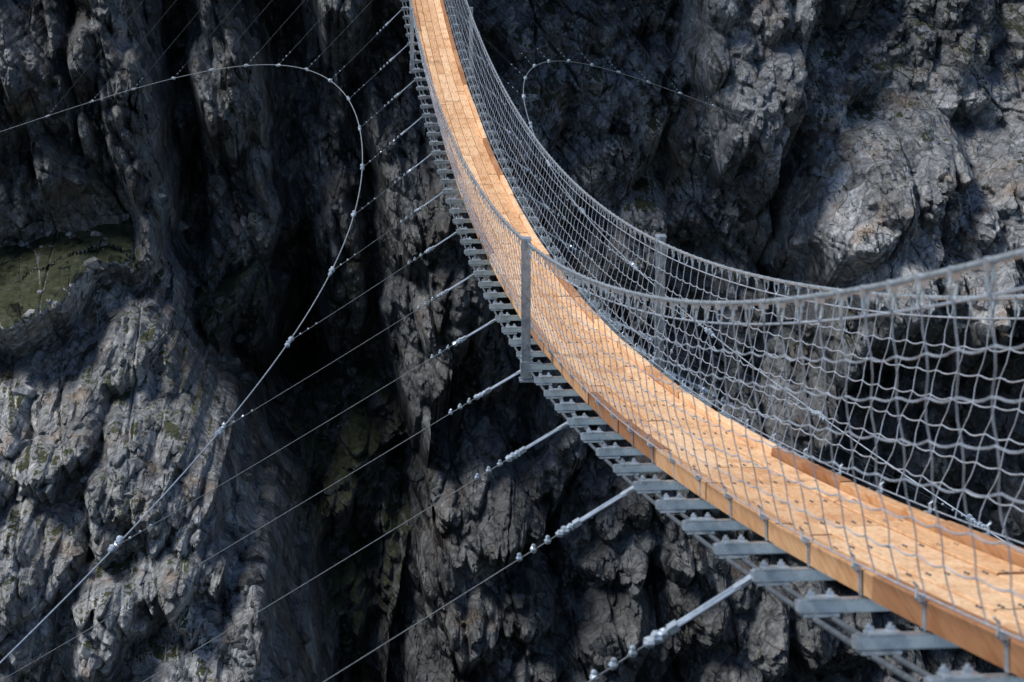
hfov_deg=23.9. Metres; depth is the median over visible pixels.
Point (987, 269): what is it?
net hooks
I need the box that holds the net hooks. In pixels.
[409,0,1022,323]
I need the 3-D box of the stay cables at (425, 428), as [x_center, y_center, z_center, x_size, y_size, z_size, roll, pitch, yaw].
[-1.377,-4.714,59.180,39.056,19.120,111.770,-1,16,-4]
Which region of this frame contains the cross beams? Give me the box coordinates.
[400,0,1023,681]
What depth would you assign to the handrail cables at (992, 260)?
15.18 m
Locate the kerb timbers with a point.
(967, 634)
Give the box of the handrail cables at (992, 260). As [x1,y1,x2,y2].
[410,0,1023,305]
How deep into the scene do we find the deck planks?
19.80 m
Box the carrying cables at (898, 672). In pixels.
[402,2,933,681]
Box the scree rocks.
[0,0,1023,681]
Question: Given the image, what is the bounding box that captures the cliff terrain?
[0,0,1023,681]
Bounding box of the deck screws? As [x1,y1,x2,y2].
[418,3,1023,608]
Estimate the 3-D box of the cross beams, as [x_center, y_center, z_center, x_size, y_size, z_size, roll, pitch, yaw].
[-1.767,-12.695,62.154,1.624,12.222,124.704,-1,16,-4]
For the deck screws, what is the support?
attached to the deck planks
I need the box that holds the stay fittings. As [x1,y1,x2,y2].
[45,9,985,681]
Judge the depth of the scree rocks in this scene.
134.10 m
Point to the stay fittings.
(659, 637)
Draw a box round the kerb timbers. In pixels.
[411,0,1023,678]
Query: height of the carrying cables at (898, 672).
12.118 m
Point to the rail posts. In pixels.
(525, 365)
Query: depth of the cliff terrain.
140.47 m
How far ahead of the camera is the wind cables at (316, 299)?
42.32 m
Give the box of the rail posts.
[409,7,666,382]
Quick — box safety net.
[409,0,1023,641]
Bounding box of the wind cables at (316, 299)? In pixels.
[0,61,1005,663]
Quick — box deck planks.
[415,0,1023,634]
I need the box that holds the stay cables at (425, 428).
[1,0,973,681]
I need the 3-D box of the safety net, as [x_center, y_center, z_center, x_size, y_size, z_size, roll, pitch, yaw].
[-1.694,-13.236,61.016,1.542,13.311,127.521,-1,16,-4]

